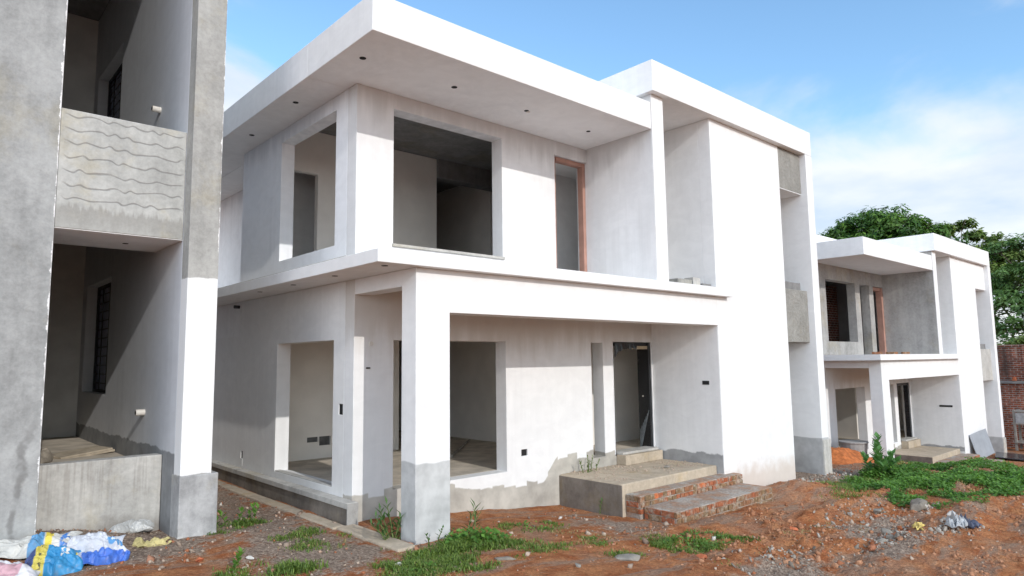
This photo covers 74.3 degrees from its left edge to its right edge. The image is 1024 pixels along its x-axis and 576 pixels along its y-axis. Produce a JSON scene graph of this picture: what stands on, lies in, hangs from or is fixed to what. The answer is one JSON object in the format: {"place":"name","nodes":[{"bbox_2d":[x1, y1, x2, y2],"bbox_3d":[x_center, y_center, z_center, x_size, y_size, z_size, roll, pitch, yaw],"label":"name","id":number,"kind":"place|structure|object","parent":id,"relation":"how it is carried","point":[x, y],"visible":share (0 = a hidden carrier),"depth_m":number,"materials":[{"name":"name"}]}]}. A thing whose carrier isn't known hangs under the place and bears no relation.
{"place":"outdoors","nodes":[
{"label":"outdoors","id":0,"kind":"place"},
{"bbox_2d":[0,447,1023,575],"bbox_3d":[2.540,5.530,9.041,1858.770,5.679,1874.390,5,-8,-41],"label":"ground","id":1,"kind":"structure","parent":0,"point":[256,543],"depth_m":8.06,"materials":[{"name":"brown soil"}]},
{"bbox_2d":[0,560,40,575],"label":"sack","id":2,"kind":"object","parent":1,"relation":"on","point":[8,568],"visible":1,"depth_m":6.25,"materials":[{"name":"pink plastic"}]},
{"bbox_2d":[24,544,83,575],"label":"sack","id":3,"kind":"object","parent":1,"relation":"on","point":[49,560],"visible":0.85,"depth_m":6.57,"materials":[{"name":"blue plastic"}]},
{"bbox_2d":[0,531,82,558],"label":"sack","id":4,"kind":"object","parent":3,"relation":"on","point":[23,548],"visible":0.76,"depth_m":6.77,"materials":[{"name":"white plastic"}]},
{"bbox_2d":[67,531,129,565],"bbox_3d":[-4.205,2.644,6.896,0.557,0.200,0.505,11,18,-36],"label":"sack","id":5,"kind":"object","parent":1,"relation":"on","point":[100,548],"visible":0.92,"depth_m":6.87,"materials":[{"name":"white plastic"}]},
{"bbox_2d":[0,0,227,539],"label":"concrete house","id":6,"kind":"structure","parent":1,"relation":"on","point":[111,126],"depth_m":8.19,"materials":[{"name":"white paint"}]},
{"bbox_2d":[40,447,55,463],"bbox_3d":[-6.538,2.293,9.238,0.450,0.217,0.820,2,-7,-22],"label":"sack","id":7,"kind":"object","parent":6,"relation":"on","point":[46,455],"visible":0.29,"depth_m":9.18,"materials":[{"name":"fabric"}]},
{"bbox_2d":[53,445,114,458],"bbox_3d":[-6.357,2.426,9.927,0.440,0.055,0.800,-2,-2,28],"label":"plank","id":8,"kind":"object","parent":6,"relation":"on","point":[87,451],"visible":0.66,"depth_m":9.91,"materials":[{"name":"brown wood"}]},
{"bbox_2d":[107,519,154,532],"bbox_3d":[-4.481,2.803,7.925,0.233,0.156,0.541,-6,-8,42],"label":"plastic bag","id":9,"kind":"object","parent":1,"relation":"on","point":[132,526],"visible":0.76,"depth_m":7.93,"materials":[{"name":"white plastic"}]},
{"bbox_2d":[132,537,171,547],"bbox_3d":[-4.008,2.834,7.510,0.405,0.149,0.284,3,-7,-32],"label":"yellow rag","id":10,"kind":"object","parent":1,"relation":"on","point":[138,542],"visible":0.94,"depth_m":7.47,"materials":[{"name":"fabric"}]},
{"bbox_2d":[195,557,203,561],"bbox_3d":[-3.223,2.792,6.961,0.083,0.058,0.067,-2,-6,8],"label":"brick piece","id":11,"kind":"object","parent":1,"relation":"on","point":[199,559],"visible":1,"depth_m":6.95,"materials":[{"name":"orange brick"}]},
{"bbox_2d":[228,546,245,570],"bbox_3d":[-2.703,2.679,6.655,0.177,0.267,0.137,0,-6,-4],"label":"leafy weed","id":12,"kind":"object","parent":1,"relation":"on","point":[238,557],"visible":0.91,"depth_m":6.65,"materials":[{"name":"green plant"}]},
{"bbox_2d":[217,502,258,527],"bbox_3d":[-3.446,2.855,8.467,0.216,0.298,0.662,-6,-8,40],"label":"leafy weed","id":13,"kind":"object","parent":1,"relation":"on","point":[241,509],"visible":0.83,"depth_m":8.47,"materials":[{"name":"green plant"}]},
{"bbox_2d":[368,497,403,539],"bbox_3d":[-1.327,2.642,7.705,0.814,0.543,0.304,5,-8,-41],"label":"leafy weed","id":14,"kind":"object","parent":1,"relation":"on","point":[384,531],"visible":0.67,"depth_m":7.65,"materials":[{"name":"green plant"}]},
{"bbox_2d":[425,525,453,545],"bbox_3d":[-0.804,2.718,7.372,0.346,0.273,0.130,4,-7,-35],"label":"leafy weed","id":15,"kind":"object","parent":1,"relation":"on","point":[427,537],"visible":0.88,"depth_m":7.37,"materials":[{"name":"green plant"}]},
{"bbox_2d":[462,499,482,533],"bbox_3d":[-0.444,2.687,7.897,0.241,0.483,0.296,-6,-8,38],"label":"leafy weed","id":16,"kind":"object","parent":1,"relation":"on","point":[474,515],"visible":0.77,"depth_m":7.87,"materials":[{"name":"green plant"}]},
{"bbox_2d":[494,556,516,560],"bbox_3d":[-0.068,2.744,6.860,0.228,0.047,0.111,0,-6,-4],"label":"stone","id":17,"kind":"object","parent":1,"relation":"on","point":[504,558],"visible":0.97,"depth_m":6.82,"materials":[{"name":"grey stone"}]},
{"bbox_2d":[211,0,832,551],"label":"villa","id":18,"kind":"object","parent":1,"relation":"on","point":[441,240],"visible":0.91,"depth_m":11.16,"materials":[{"name":"paint"}]},
{"bbox_2d":[450,439,470,457],"bbox_3d":[-0.983,3.079,13.074,0.061,0.057,2.398,-1,-6,4],"label":"pole","id":19,"kind":"object","parent":18,"relation":"on","point":[458,449],"visible":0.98,"depth_m":12.72,"materials":[{"name":"grey wood"}]},
{"bbox_2d":[579,455,599,472],"bbox_3d":[1.292,2.918,11.217,0.486,0.334,0.152,5,-8,-41],"label":"leafy weed","id":20,"kind":"object","parent":18,"relation":"on","point":[589,461],"visible":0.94,"depth_m":11.18,"materials":[{"name":"green plant"}]},
{"bbox_2d":[570,459,705,481],"bbox_3d":[2.162,3.064,11.470,2.459,0.057,1.195,5,-8,-41],"label":"porch grit","id":21,"kind":"object","parent":18,"relation":"on","point":[634,469],"visible":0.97,"depth_m":11.43,"materials":[{"name":"gravel"}]},
{"bbox_2d":[614,553,639,560],"bbox_3d":[1.228,2.878,7.207,0.288,0.071,0.164,-1,-6,5],"label":"stone","id":22,"kind":"object","parent":1,"relation":"on","point":[629,557],"visible":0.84,"depth_m":7.18,"materials":[{"name":"stone"}]},
{"bbox_2d":[273,464,999,575],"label":"dry grass","id":23,"kind":"structure","parent":1,"relation":"on","point":[399,553],"depth_m":8.08,"materials":[{"name":"beige plant"}]},
{"bbox_2d":[696,553,706,558],"bbox_3d":[2.115,3.008,7.562,0.097,0.055,0.139,5,-8,-41],"label":"brick piece","id":24,"kind":"object","parent":1,"relation":"on","point":[701,555],"visible":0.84,"depth_m":7.55,"materials":[{"name":"orange brick"}]},
{"bbox_2d":[386,456,1023,573],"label":"ground cover","id":25,"kind":"object","parent":1,"relation":"on","point":[1012,479],"visible":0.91,"depth_m":12.44,"materials":[{"name":"green plant"}]},
{"bbox_2d":[559,464,1023,575],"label":"earth clods","id":26,"kind":"object","parent":1,"relation":"on","point":[817,558],"visible":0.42,"depth_m":8.68,"materials":[{"name":"brown soil"}]},
{"bbox_2d":[710,466,989,575],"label":"rubble","id":27,"kind":"object","parent":1,"relation":"on","point":[875,544],"visible":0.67,"depth_m":8.88,"materials":[{"name":"grey gravel"}]},
{"bbox_2d":[831,447,873,464],"bbox_3d":[7.973,4.081,16.643,2.700,0.386,1.500,5,-8,-41],"label":"earth heap","id":28,"kind":"object","parent":1,"relation":"on","point":[843,456],"visible":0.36,"depth_m":16.15,"materials":[{"name":"orange soil"}]},
{"bbox_2d":[838,439,868,454],"bbox_3d":[8.957,4.242,17.708,0.711,0.460,0.711,5,-8,-41],"label":"concrete drum","id":29,"kind":"object","parent":1,"relation":"on","point":[859,445],"visible":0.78,"depth_m":17.46,"materials":[{"name":"grey concrete"}]},
{"bbox_2d":[873,508,881,513],"bbox_3d":[5.636,3.446,10.421,0.086,0.082,0.120,5,-8,-41],"label":"stone","id":30,"kind":"object","parent":1,"relation":"on","point":[876,510],"visible":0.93,"depth_m":10.40,"materials":[{"name":"stone"}]},
{"bbox_2d":[860,432,900,476],"bbox_3d":[7.566,3.438,13.926,0.884,0.929,0.618,5,-8,-41],"label":"leafy shrub","id":31,"kind":"object","parent":1,"relation":"on","point":[882,463],"visible":0.89,"depth_m":13.86,"materials":[{"name":"green plant"}]},
{"bbox_2d":[881,528,892,533],"bbox_3d":[5.024,3.273,9.048,0.100,0.102,0.173,5,-8,-41],"label":"concrete lump","id":32,"kind":"object","parent":1,"relation":"on","point":[885,530],"visible":0.69,"depth_m":9.04,"materials":[{"name":"grey concrete"}]},
{"bbox_2d":[817,204,970,245],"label":"mango tree","id":33,"kind":"object","parent":1,"relation":"on","point":[878,225],"visible":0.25,"depth_m":45.49,"materials":[{"name":"green plant"}]},
{"bbox_2d":[816,233,1006,464],"bbox_3d":[8.020,3.262,26.148,11.095,8.500,17.106,5,-8,-41],"label":"villa","id":34,"kind":"object","parent":1,"relation":"on","point":[926,302],"visible":0.23,"depth_m":21.26,"materials":[{"name":"paint"}]},
{"bbox_2d":[912,522,924,529],"bbox_3d":[5.453,3.195,9.071,0.149,0.094,0.362,-5,-7,33],"label":"rubbish","id":35,"kind":"object","parent":1,"relation":"on","point":[917,525],"visible":1,"depth_m":9.04,"materials":[{"name":"yellow plastic"}]},
{"bbox_2d":[910,498,927,511],"bbox_3d":[6.419,3.443,10.714,0.379,0.189,0.248,5,-8,-41],"label":"boulder","id":36,"kind":"object","parent":1,"relation":"on","point":[917,504],"visible":0.84,"depth_m":10.62,"materials":[{"name":"stone"}]},
{"bbox_2d":[944,510,967,528],"bbox_3d":[5.970,3.113,9.099,0.283,0.217,0.406,-4,-7,28],"label":"rubbish","id":37,"kind":"object","parent":1,"relation":"on","point":[953,521],"visible":1,"depth_m":9.04,"materials":[{"name":"white plastic"}]},
{"bbox_2d":[960,513,981,529],"bbox_3d":[6.208,3.195,9.234,0.318,0.250,0.261,-1,-6,-2],"label":"rubbish","id":38,"kind":"object","parent":1,"relation":"on","point":[973,523],"visible":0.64,"depth_m":9.16,"materials":[{"name":"plastic"}]},
{"bbox_2d":[922,217,1023,284],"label":"open tree","id":39,"kind":"object","parent":1,"relation":"on","point":[979,235],"visible":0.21,"depth_m":43.35,"materials":[{"name":"green plant"}]},
{"bbox_2d":[969,429,994,457],"bbox_3d":[15.180,5.043,21.827,1.500,0.800,0.024,-1,-19,-39],"label":"leaning board","id":40,"kind":"object","parent":1,"relation":"on","point":[981,443],"visible":0.8,"depth_m":21.81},
{"bbox_2d":[981,233,1023,343],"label":"leafy tree","id":41,"kind":"object","parent":1,"relation":"on","point":[1004,288],"visible":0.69,"depth_m":38.23,"materials":[{"name":"green plant"}]},
{"bbox_2d":[995,452,1023,460],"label":"black sheet","id":42,"kind":"object","parent":1,"relation":"on","point":[1012,456],"visible":1,"depth_m":21.95,"materials":[{"name":"black plastic"}]},
{"bbox_2d":[997,344,1023,448],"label":"brick wall","id":43,"kind":"structure","parent":1,"relation":"on","point":[1011,361],"depth_m":26.91,"materials":[{"name":"brick"}]},
{"bbox_2d":[997,333,1023,344],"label":"bush","id":44,"kind":"object","parent":1,"relation":"on","point":[1019,340],"visible":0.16,"depth_m":30.30,"materials":[{"name":"green plant"}]},
{"bbox_2d":[1012,409,1023,450],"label":"timber rack","id":45,"kind":"object","parent":1,"relation":"on","point":[1018,417],"visible":1,"depth_m":25.40,"materials":[{"name":"grey wood"}]},
{"bbox_2d":[207,469,932,575],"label":"grass","id":46,"kind":"structure","parent":0,"point":[416,559],"depth_m":7.30,"materials":[{"name":"green plant"}]},
{"bbox_2d":[224,0,1023,344],"label":"sky","id":47,"kind":"structure","parent":0,"point":[917,104],"materials":[{"name":"blue"}]},
{"bbox_2d":[669,278,691,283],"bbox_3d":[2.887,-0.091,11.579,0.420,0.110,0.185,5,-8,-41],"label":"concrete block","id":48,"kind":"object","parent":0,"point":[679,280],"depth_m":11.47,"materials":[{"name":"grey concrete"}]},
{"bbox_2d":[684,277,699,284],"bbox_3d":[3.155,-0.094,11.820,0.220,0.160,0.185,5,-8,-41],"label":"concrete block","id":49,"kind":"object","parent":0,"point":[696,281],"depth_m":11.74,"materials":[{"name":"grey concrete"}]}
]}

